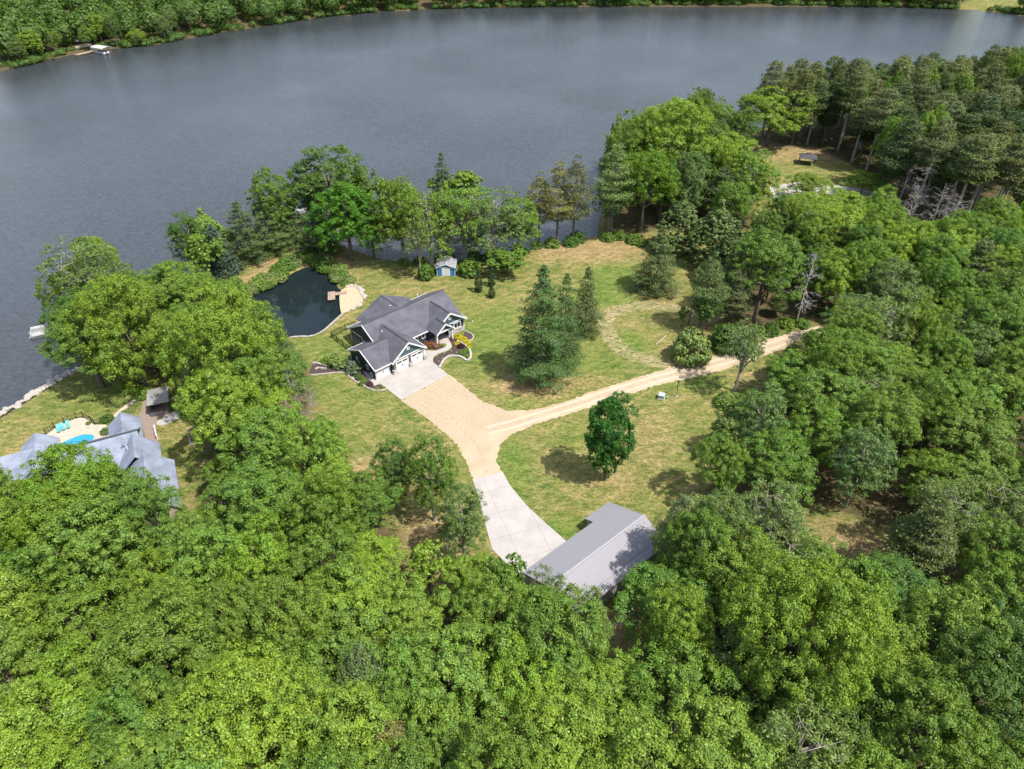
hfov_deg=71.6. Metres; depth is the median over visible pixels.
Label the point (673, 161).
broadleaf tree
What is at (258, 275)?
shrub
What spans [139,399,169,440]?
brick patio
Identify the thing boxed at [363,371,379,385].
side walk
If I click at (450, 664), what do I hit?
broadleaf tree
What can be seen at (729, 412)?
shrub
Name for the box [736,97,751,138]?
spruce tree
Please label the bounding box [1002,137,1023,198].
pine tree
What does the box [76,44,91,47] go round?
terrace wall
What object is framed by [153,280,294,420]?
broadleaf tree
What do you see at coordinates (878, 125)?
pine tree
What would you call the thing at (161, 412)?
outdoor sofa
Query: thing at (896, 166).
pine tree
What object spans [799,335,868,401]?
broadleaf tree
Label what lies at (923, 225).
broadleaf tree
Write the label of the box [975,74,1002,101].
pine tree
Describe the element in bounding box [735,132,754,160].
pine tree
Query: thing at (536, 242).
shrub
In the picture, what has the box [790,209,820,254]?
broadleaf tree
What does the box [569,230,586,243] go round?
shrub
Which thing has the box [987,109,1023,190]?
pine tree
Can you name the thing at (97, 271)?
broadleaf tree
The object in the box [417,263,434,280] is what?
shrub
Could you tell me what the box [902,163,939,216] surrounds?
dead tree
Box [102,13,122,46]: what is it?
broadleaf tree
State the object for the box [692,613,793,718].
broadleaf tree
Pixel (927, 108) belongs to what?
pine tree
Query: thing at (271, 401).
broadleaf tree
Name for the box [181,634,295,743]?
broadleaf tree
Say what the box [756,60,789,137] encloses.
pine tree
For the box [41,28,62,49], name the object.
broadleaf tree
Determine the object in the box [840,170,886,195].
broadleaf tree
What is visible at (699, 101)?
broadleaf tree
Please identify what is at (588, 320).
spruce tree
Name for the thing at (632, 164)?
broadleaf tree
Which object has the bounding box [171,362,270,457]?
broadleaf tree
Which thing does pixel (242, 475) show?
broadleaf tree
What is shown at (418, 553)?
broadleaf tree
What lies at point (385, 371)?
garage door
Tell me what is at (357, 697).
broadleaf tree
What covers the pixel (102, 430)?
shrub
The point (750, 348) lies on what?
broadleaf tree
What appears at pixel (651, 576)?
broadleaf tree
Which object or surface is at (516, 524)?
concrete slab
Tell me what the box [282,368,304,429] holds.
dead tree
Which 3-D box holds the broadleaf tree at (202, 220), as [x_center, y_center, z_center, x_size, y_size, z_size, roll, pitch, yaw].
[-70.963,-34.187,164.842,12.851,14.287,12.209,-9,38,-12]
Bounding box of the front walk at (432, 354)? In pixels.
[425,341,451,362]
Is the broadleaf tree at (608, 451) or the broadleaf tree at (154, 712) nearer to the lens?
the broadleaf tree at (154, 712)
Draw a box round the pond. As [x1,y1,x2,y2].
[249,267,340,336]
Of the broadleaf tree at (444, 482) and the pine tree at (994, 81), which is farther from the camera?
the pine tree at (994, 81)
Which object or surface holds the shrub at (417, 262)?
on the ground
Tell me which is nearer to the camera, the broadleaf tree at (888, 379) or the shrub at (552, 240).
the broadleaf tree at (888, 379)
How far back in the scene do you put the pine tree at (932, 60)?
233.56 m
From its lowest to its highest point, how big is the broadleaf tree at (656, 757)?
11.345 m
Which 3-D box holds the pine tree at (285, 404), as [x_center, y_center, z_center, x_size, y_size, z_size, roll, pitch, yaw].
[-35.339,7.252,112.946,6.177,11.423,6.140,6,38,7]
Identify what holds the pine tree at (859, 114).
on the ground
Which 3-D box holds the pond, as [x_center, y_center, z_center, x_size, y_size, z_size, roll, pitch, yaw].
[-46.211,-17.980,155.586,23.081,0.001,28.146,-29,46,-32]
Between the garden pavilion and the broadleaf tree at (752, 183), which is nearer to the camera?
the garden pavilion
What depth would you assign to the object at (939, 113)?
192.04 m
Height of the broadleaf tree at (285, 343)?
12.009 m
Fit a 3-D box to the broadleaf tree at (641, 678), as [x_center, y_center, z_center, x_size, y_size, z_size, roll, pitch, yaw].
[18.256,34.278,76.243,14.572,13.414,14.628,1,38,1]
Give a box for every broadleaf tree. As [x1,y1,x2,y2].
[0,439,140,561]
[0,463,24,536]
[0,467,28,550]
[0,471,50,529]
[0,495,20,565]
[0,535,85,622]
[0,553,22,605]
[0,564,47,665]
[0,617,58,704]
[0,634,118,761]
[0,678,59,768]
[0,726,98,768]
[3,37,28,58]
[6,556,133,675]
[10,475,112,578]
[13,28,44,54]
[14,490,156,608]
[32,274,77,308]
[35,234,133,294]
[35,300,127,388]
[38,283,113,345]
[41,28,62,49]
[58,271,178,390]
[59,257,104,290]
[61,630,171,705]
[67,236,119,271]
[69,707,184,768]
[77,25,96,49]
[79,272,115,293]
[81,463,169,541]
[82,258,132,292]
[83,11,105,40]
[83,661,184,762]
[89,577,243,711]
[93,485,163,559]
[96,472,188,554]
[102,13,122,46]
[105,677,249,768]
[111,546,198,619]
[117,572,216,663]
[119,305,160,350]
[121,258,227,331]
[124,28,145,44]
[127,270,160,297]
[145,509,217,582]
[150,302,192,354]
[153,15,172,41]
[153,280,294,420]
[155,718,241,768]
[157,309,208,365]
[157,524,249,614]
[161,5,177,32]
[164,212,213,272]
[164,651,327,768]
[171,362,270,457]
[173,343,223,389]
[178,0,198,33]
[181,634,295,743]
[182,207,234,267]
[183,233,226,282]
[184,577,268,661]
[187,497,229,539]
[189,302,212,341]
[197,463,289,541]
[199,450,248,496]
[203,402,233,444]
[211,276,229,300]
[214,507,305,609]
[215,405,307,477]
[218,342,290,413]
[223,465,320,557]
[228,307,264,344]
[229,574,335,675]
[238,380,302,444]
[240,299,283,335]
[244,166,296,244]
[245,639,352,754]
[260,349,315,406]
[267,515,365,608]
[270,335,306,384]
[272,333,289,350]
[272,412,351,493]
[275,466,361,556]
[276,144,381,232]
[277,738,379,768]
[280,677,402,768]
[282,555,397,665]
[290,167,326,227]
[296,604,406,703]
[299,453,366,522]
[300,181,377,261]
[306,427,345,459]
[330,465,405,533]
[338,529,408,586]
[345,195,395,259]
[349,174,388,210]
[349,634,444,729]
[358,571,450,658]
[366,175,435,262]
[368,437,414,508]
[375,729,476,768]
[380,182,417,212]
[389,612,516,749]
[397,188,460,267]
[398,432,459,521]
[402,218,434,278]
[402,688,497,768]
[405,538,453,595]
[425,170,483,208]
[430,186,493,261]
[432,482,489,561]
[439,551,497,601]
[444,708,546,768]
[448,566,536,662]
[457,186,530,262]
[467,628,564,741]
[483,552,526,612]
[485,245,527,274]
[493,582,612,702]
[498,196,543,246]
[501,680,617,768]
[521,563,565,635]
[546,640,635,733]
[562,583,616,653]
[568,687,693,768]
[583,390,638,480]
[591,172,624,228]
[598,146,624,186]
[604,131,625,166]
[605,109,660,201]
[613,559,718,660]
[614,156,649,220]
[615,150,682,232]
[615,629,756,758]
[616,96,723,177]
[617,119,643,138]
[620,724,700,768]
[623,135,647,154]
[635,578,715,669]
[648,155,682,223]
[652,506,728,606]
[655,682,790,768]
[674,150,707,227]
[678,306,689,326]
[679,486,753,564]
[679,517,784,604]
[680,152,715,213]
[685,87,712,115]
[686,485,753,551]
[688,429,750,494]
[689,129,759,180]
[690,151,708,202]
[691,123,709,142]
[692,294,724,334]
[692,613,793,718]
[697,118,730,147]
[707,103,735,130]
[707,180,752,235]
[709,139,742,180]
[713,96,726,112]
[715,577,791,652]
[717,318,769,391]
[718,546,902,719]
[722,148,787,224]
[725,108,759,146]
[726,227,809,322]
[731,380,789,455]
[733,426,819,506]
[733,475,814,554]
[733,520,829,617]
[735,390,779,422]
[736,85,817,146]
[738,224,771,275]
[739,159,763,188]
[744,209,783,235]
[746,682,872,768]
[762,194,792,226]
[764,348,830,405]
[764,652,897,768]
[771,212,795,244]
[775,196,810,230]
[777,361,870,438]
[780,184,867,230]
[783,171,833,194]
[785,399,862,466]
[789,534,900,654]
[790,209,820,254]
[791,202,846,244]
[792,538,843,569]
[793,212,840,270]
[799,332,823,355]
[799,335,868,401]
[800,245,846,292]
[801,267,819,300]
[802,240,836,289]
[802,257,841,313]
[802,323,879,393]
[808,248,869,312]
[811,733,911,768]
[817,204,869,255]
[818,290,894,329]
[823,298,885,369]
[827,422,899,506]
[828,620,951,714]
[832,365,902,439]
[834,217,883,277]
[836,203,867,246]
[836,660,977,768]
[839,237,898,312]
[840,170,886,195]
[844,338,904,391]
[848,381,923,457]
[849,549,946,644]
[850,215,903,268]
[853,255,921,314]
[857,202,893,223]
[861,202,919,266]
[862,183,905,210]
[865,294,921,356]
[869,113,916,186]
[874,340,935,387]
[876,224,936,275]
[877,68,890,79]
[877,68,905,102]
[878,228,923,259]
[889,284,935,342]
[889,364,954,423]
[891,574,1015,682]
[893,294,963,364]
[894,447,968,509]
[896,220,940,274]
[902,359,978,449]
[905,233,982,294]
[907,471,993,558]
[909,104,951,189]
[911,256,968,303]
[912,709,1023,768]
[913,68,939,94]
[914,325,975,379]
[916,622,1023,760]
[917,223,979,287]
[918,306,981,360]
[925,399,1019,477]
[931,57,945,72]
[933,322,1007,381]
[934,209,988,243]
[940,268,1001,311]
[942,366,1023,447]
[943,72,979,100]
[943,287,1006,331]
[943,448,1023,518]
[946,549,1023,641]
[952,468,1023,548]
[954,508,1023,583]
[956,210,1011,244]
[961,230,1005,266]
[963,255,1023,293]
[963,290,1023,361]
[965,195,1019,228]
[974,244,1022,279]
[974,587,1023,698]
[976,207,1021,232]
[976,262,1023,313]
[978,361,1023,442]
[983,194,1023,226]
[983,225,1023,267]
[985,336,1023,418]
[987,291,1023,328]
[989,316,1023,389]
[994,246,1023,287]
[997,447,1023,523]
[997,660,1023,747]
[1000,51,1023,82]
[1000,532,1023,594]
[1001,736,1023,768]
[1004,46,1023,55]
[1004,240,1023,269]
[1007,420,1023,456]
[1012,219,1023,243]
[1019,201,1023,225]
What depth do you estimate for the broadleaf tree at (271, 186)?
166.59 m
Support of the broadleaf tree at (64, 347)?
on the ground
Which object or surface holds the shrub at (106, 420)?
on the ground
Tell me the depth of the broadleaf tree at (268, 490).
91.06 m
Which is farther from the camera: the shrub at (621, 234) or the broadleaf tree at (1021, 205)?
the shrub at (621, 234)
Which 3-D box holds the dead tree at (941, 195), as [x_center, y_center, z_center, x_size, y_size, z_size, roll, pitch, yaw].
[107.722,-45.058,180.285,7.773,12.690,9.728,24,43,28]
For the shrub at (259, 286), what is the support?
on the ground
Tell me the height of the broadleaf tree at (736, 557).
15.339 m
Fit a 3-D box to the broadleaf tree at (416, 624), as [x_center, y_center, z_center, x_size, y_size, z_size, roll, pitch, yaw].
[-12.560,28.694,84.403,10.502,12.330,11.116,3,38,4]
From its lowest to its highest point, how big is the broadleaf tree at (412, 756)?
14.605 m
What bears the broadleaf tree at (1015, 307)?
on the ground
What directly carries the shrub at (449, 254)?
on the ground
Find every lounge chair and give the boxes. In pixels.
[55,424,60,431]
[58,422,65,429]
[65,420,69,428]
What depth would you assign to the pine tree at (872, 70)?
229.59 m
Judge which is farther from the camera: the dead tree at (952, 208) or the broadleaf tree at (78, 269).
the dead tree at (952, 208)
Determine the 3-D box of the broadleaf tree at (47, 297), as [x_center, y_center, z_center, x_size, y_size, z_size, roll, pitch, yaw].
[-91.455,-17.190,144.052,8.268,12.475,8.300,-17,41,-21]
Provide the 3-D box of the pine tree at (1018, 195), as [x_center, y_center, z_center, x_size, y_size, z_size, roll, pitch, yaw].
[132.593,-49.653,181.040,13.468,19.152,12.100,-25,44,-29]
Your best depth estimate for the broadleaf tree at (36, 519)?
86.88 m
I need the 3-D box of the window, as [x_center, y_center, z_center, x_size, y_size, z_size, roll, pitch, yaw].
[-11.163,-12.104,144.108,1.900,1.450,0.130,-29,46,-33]
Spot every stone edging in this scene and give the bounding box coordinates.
[311,372,386,390]
[438,340,471,367]
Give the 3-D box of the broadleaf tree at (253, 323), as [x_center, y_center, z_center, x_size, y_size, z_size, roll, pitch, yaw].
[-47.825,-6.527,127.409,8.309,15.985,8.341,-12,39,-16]
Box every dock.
[74,50,93,55]
[328,289,346,299]
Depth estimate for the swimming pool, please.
119.48 m
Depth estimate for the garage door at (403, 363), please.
134.35 m
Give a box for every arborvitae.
[474,269,482,291]
[488,264,496,286]
[488,285,495,297]
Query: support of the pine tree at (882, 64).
on the ground
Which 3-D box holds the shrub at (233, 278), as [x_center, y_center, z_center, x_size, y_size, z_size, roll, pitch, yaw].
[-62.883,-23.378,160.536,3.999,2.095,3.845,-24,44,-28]
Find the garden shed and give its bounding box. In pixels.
[435,256,456,275]
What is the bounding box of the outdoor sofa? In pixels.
[150,409,163,416]
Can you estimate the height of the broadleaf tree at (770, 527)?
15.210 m
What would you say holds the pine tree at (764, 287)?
on the ground
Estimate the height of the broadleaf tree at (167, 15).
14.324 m
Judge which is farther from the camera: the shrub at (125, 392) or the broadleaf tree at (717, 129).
the broadleaf tree at (717, 129)
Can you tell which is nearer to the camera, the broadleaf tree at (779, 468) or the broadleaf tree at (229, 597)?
the broadleaf tree at (229, 597)
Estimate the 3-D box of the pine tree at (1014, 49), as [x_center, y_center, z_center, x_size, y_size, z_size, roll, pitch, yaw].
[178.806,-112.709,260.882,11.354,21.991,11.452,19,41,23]
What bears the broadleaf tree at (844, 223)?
on the ground
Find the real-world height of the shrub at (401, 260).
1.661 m
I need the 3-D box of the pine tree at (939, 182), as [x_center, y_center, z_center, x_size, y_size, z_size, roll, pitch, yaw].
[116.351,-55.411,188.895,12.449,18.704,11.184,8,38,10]
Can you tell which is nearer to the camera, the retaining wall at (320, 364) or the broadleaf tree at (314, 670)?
the broadleaf tree at (314, 670)
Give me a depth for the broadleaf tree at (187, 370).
121.86 m
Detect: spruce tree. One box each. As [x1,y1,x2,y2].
[199,224,245,279]
[222,200,274,267]
[247,193,300,258]
[272,201,311,248]
[298,205,344,260]
[429,152,455,221]
[504,264,580,390]
[544,273,587,369]
[566,267,606,337]
[631,228,681,297]
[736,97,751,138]
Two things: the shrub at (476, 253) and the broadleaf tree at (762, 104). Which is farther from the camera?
the broadleaf tree at (762, 104)
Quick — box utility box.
[657,392,664,400]
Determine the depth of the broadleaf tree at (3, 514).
90.45 m
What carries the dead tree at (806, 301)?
on the ground
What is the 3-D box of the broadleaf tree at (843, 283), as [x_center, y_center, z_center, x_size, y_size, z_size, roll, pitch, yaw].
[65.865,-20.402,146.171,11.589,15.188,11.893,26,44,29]
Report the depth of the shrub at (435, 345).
140.19 m
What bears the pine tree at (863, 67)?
on the ground
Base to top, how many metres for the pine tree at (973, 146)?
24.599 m
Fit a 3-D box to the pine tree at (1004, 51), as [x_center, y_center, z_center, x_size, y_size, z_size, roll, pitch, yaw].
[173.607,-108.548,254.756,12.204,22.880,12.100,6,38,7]
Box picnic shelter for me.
[798,152,816,166]
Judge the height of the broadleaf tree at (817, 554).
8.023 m
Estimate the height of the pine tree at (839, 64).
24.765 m
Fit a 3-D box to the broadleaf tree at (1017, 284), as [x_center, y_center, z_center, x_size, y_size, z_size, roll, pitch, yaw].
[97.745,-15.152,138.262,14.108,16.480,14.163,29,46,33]
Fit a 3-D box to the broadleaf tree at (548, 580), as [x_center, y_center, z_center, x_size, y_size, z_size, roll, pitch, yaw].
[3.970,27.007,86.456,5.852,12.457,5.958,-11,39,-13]
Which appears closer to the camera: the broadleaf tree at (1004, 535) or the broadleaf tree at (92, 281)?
the broadleaf tree at (1004, 535)
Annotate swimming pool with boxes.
[60,433,95,445]
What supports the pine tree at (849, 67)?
on the ground
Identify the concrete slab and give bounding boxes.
[473,472,565,578]
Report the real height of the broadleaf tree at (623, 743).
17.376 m
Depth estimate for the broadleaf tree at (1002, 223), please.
152.22 m
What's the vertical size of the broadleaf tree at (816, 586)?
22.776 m
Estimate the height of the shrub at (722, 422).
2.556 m
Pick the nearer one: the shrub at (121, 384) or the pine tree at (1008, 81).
the shrub at (121, 384)
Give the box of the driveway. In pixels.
[402,319,842,478]
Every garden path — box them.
[113,399,139,416]
[157,406,191,425]
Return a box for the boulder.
[68,370,74,374]
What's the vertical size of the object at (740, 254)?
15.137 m
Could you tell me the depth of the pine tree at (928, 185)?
191.19 m
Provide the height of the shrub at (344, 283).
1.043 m
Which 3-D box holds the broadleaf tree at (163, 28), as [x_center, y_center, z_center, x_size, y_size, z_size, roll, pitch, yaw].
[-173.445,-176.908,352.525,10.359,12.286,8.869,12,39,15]
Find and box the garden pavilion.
[146,386,171,413]
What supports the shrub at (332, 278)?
on the ground
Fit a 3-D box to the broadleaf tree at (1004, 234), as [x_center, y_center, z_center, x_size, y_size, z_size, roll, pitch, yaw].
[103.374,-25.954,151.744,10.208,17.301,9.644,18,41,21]
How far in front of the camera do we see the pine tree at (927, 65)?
228.68 m
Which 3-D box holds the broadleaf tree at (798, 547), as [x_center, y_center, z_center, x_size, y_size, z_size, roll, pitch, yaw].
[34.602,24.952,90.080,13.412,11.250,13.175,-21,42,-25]
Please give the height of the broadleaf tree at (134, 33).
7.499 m
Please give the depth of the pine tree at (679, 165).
177.53 m
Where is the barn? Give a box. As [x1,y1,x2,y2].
[523,502,661,623]
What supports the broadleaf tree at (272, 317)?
on the ground
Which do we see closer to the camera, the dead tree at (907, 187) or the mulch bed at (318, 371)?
the mulch bed at (318, 371)
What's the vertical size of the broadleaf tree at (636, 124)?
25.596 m
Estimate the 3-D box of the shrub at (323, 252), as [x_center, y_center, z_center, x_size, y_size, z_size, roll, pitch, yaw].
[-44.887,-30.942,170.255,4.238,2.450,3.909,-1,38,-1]
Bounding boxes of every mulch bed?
[310,364,383,389]
[433,340,469,365]
[464,331,472,339]
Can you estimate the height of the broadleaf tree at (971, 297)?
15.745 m
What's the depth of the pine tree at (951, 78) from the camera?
218.16 m
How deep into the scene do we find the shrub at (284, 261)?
166.96 m
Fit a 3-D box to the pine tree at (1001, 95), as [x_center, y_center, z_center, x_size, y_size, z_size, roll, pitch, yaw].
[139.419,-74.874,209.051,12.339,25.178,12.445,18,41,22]
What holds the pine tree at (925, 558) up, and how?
on the ground
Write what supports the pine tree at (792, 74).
on the ground
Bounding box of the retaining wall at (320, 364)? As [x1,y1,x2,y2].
[313,362,329,366]
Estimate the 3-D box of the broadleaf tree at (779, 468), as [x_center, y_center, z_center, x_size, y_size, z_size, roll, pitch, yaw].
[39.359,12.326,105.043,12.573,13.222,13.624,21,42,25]
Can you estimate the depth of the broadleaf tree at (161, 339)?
124.17 m
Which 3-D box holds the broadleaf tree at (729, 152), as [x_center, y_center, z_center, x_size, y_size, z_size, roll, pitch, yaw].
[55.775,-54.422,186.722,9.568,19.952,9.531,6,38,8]
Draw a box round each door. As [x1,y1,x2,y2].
[376,365,390,379]
[395,356,408,371]
[411,349,423,363]
[442,268,445,275]
[446,268,449,275]
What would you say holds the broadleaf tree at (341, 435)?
on the ground
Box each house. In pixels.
[0,412,181,523]
[347,289,466,379]
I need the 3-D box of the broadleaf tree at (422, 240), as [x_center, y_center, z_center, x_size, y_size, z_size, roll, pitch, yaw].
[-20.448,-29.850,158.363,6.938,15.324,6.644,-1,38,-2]
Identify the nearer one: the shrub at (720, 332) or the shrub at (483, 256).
the shrub at (720, 332)
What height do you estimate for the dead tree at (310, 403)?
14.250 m
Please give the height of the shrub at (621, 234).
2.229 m
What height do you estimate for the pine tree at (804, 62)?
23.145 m
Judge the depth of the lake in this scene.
276.66 m
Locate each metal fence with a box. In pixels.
[43,412,107,434]
[330,321,355,348]
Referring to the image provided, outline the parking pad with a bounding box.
[377,359,447,399]
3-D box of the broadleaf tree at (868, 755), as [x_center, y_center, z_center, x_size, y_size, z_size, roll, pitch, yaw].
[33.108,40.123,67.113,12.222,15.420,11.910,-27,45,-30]
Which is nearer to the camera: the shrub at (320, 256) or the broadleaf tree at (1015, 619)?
the broadleaf tree at (1015, 619)
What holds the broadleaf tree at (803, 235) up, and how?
on the ground
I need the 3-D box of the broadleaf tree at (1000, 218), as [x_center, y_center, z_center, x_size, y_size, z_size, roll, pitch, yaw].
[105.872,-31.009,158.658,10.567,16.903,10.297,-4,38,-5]
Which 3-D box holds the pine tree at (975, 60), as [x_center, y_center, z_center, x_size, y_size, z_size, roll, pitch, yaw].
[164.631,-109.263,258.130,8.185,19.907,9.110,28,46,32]
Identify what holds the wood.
on the ground
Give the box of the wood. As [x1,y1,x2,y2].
[0,0,1023,68]
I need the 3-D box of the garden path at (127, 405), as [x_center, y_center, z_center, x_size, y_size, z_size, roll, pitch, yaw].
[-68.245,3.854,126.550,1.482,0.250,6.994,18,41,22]
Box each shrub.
[99,413,114,423]
[99,427,108,435]
[116,378,132,390]
[120,386,137,396]
[126,406,136,412]
[132,386,149,398]
[132,401,141,406]
[134,389,146,400]
[216,278,234,286]
[227,275,242,285]
[235,282,253,292]
[243,281,258,292]
[248,276,262,284]
[253,272,266,278]
[257,279,269,291]
[261,274,275,284]
[261,281,273,289]
[269,263,282,272]
[272,263,286,274]
[273,272,288,282]
[281,258,291,267]
[283,262,295,270]
[290,254,304,263]
[290,257,303,267]
[292,250,304,257]
[306,256,316,265]
[315,255,325,262]
[316,251,333,259]
[316,263,328,273]
[320,354,334,366]
[321,261,331,271]
[324,256,335,263]
[327,353,347,369]
[328,263,343,271]
[328,272,344,282]
[333,263,347,269]
[333,269,348,276]
[340,281,350,286]
[341,273,356,283]
[344,359,363,374]
[354,374,361,379]
[359,377,366,382]
[366,381,373,386]
[396,257,410,266]
[413,256,424,265]
[414,255,427,264]
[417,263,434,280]
[430,339,440,348]
[442,252,456,258]
[454,333,461,339]
[457,343,464,348]
[458,257,481,277]
[459,336,467,341]
[466,249,480,259]
[478,253,489,261]
[510,246,525,257]
[529,238,543,249]
[543,236,559,248]
[562,236,577,247]
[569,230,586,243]
[599,232,615,242]
[614,230,627,240]
[625,233,641,244]
[636,238,648,247]
[669,326,713,368]
[707,429,738,451]
[710,339,722,352]
[711,321,757,355]
[711,416,735,432]
[714,391,738,411]
[715,389,740,409]
[723,419,746,439]
[724,406,745,427]
[764,320,779,333]
[764,325,778,336]
[777,316,794,330]
[794,317,810,329]
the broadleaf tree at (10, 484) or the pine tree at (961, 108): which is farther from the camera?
the pine tree at (961, 108)
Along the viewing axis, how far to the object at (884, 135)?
196.55 m
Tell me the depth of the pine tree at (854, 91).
218.29 m
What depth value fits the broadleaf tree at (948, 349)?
120.60 m
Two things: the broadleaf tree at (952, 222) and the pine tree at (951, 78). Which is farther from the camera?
the pine tree at (951, 78)
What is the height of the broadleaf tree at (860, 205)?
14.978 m
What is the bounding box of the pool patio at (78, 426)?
[45,418,108,442]
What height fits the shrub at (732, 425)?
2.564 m
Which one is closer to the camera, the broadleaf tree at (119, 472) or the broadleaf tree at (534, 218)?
the broadleaf tree at (119, 472)
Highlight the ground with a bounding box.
[0,0,1023,768]
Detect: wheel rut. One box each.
[485,308,880,427]
[487,326,829,430]
[489,332,821,433]
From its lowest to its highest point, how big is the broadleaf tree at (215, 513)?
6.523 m
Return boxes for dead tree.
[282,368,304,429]
[303,385,322,420]
[792,254,823,318]
[894,153,924,200]
[901,186,929,221]
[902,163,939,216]
[922,183,954,220]
[938,193,972,218]
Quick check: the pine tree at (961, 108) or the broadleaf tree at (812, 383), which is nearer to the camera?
the broadleaf tree at (812, 383)
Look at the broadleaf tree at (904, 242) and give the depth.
150.10 m
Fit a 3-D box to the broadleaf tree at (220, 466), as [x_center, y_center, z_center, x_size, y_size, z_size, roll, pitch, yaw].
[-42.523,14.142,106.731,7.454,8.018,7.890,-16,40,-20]
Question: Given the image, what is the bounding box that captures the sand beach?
[339,286,362,312]
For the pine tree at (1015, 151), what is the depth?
173.40 m
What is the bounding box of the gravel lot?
[770,182,888,199]
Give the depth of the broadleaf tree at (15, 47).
314.35 m
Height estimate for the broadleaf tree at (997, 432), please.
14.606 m
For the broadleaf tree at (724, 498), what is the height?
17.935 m
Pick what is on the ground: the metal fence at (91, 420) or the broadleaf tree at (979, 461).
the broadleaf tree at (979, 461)
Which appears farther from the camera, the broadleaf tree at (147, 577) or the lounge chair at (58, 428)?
the lounge chair at (58, 428)
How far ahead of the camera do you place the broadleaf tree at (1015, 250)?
144.21 m
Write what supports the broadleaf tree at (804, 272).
on the ground
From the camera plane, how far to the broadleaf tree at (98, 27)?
342.15 m
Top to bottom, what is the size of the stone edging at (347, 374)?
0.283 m
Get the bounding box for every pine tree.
[272,400,304,455]
[331,641,396,722]
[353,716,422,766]
[522,170,560,240]
[537,160,579,242]
[552,154,599,236]
[590,143,638,233]
[596,141,622,177]
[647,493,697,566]
[649,183,665,211]
[662,151,707,221]
[675,132,699,158]
[687,250,732,329]
[698,87,716,118]
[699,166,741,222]
[700,118,729,140]
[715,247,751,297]
[719,268,754,324]
[720,114,738,133]
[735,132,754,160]
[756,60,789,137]
[759,260,787,303]
[768,294,788,315]
[774,65,797,133]
[775,513,813,536]
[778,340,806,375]
[784,67,821,145]
[785,58,815,127]
[797,61,827,138]
[801,79,834,144]
[807,68,828,132]
[816,79,836,138]
[817,55,845,125]
[817,75,847,144]
[822,57,846,131]
[833,68,873,150]
[838,58,862,127]
[840,58,875,138]
[841,62,852,71]
[841,63,870,142]
[845,97,883,162]
[850,67,878,134]
[852,96,883,157]
[858,79,886,149]
[859,87,906,169]
[870,256,904,289]
[873,115,923,197]
[874,62,888,77]
[875,498,963,582]
[881,58,912,92]
[881,58,913,84]
[883,79,916,152]
[884,102,917,134]
[890,54,912,67]
[893,120,925,192]
[902,66,931,105]
[906,64,916,73]
[907,98,952,181]
[908,54,929,70]
[909,63,934,89]
[911,85,937,116]
[913,116,959,209]
[915,79,941,110]
[916,91,958,112]
[920,57,937,74]
[923,129,958,196]
[926,141,967,207]
[927,99,965,179]
[928,52,940,62]
[932,60,957,77]
[936,72,955,99]
[937,60,973,93]
[939,136,992,216]
[946,112,989,178]
[946,130,1003,217]
[950,97,974,140]
[952,133,981,197]
[954,56,973,77]
[955,54,965,63]
[956,89,976,111]
[958,237,998,285]
[960,92,1003,133]
[965,88,989,106]
[966,140,1009,210]
[968,67,986,91]
[969,55,978,72]
[971,133,1011,208]
[973,49,998,74]
[973,60,1010,92]
[975,49,990,67]
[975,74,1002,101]
[976,44,1002,66]
[976,119,1017,195]
[977,85,1012,127]
[982,84,1022,109]
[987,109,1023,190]
[988,77,1016,103]
[990,133,1023,199]
[994,47,1012,62]
[995,101,1015,127]
[998,53,1021,77]
[1001,45,1016,56]
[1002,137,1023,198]
[1004,96,1023,116]
[1004,171,1023,206]
[1010,71,1023,97]
[1015,86,1023,102]
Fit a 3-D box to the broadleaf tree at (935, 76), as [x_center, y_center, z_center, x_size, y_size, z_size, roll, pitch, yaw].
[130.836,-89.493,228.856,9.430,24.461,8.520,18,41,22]
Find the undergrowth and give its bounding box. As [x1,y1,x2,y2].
[0,115,1021,768]
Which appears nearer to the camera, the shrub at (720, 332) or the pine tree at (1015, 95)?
the shrub at (720, 332)
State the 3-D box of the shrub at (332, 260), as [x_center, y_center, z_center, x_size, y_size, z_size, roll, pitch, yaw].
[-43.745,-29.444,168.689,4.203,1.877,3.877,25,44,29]
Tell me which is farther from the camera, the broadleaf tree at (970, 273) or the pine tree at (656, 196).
the pine tree at (656, 196)
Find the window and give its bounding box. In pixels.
[453,320,460,329]
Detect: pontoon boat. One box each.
[29,322,51,338]
[90,45,110,54]
[291,208,309,214]
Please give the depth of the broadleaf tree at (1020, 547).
86.07 m
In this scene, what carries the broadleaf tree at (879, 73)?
on the ground
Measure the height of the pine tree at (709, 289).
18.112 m
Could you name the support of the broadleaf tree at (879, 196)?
on the ground
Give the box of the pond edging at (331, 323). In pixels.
[288,309,349,337]
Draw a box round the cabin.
[72,30,91,41]
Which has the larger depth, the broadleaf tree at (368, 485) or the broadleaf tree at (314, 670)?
the broadleaf tree at (368, 485)
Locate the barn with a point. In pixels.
(607, 546)
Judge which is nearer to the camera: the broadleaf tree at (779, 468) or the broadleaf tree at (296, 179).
the broadleaf tree at (779, 468)
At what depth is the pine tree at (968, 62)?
235.97 m
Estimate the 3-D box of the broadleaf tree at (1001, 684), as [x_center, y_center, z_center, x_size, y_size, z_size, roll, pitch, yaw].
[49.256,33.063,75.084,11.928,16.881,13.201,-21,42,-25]
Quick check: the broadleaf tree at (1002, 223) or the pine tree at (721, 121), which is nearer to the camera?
the broadleaf tree at (1002, 223)
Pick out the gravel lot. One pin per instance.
(865, 193)
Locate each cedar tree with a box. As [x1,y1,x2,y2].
[656,192,705,256]
[684,198,737,269]
[705,220,751,287]
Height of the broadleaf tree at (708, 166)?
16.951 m
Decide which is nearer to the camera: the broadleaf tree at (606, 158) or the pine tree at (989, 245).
the pine tree at (989, 245)
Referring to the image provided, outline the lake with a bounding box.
[0,7,1023,417]

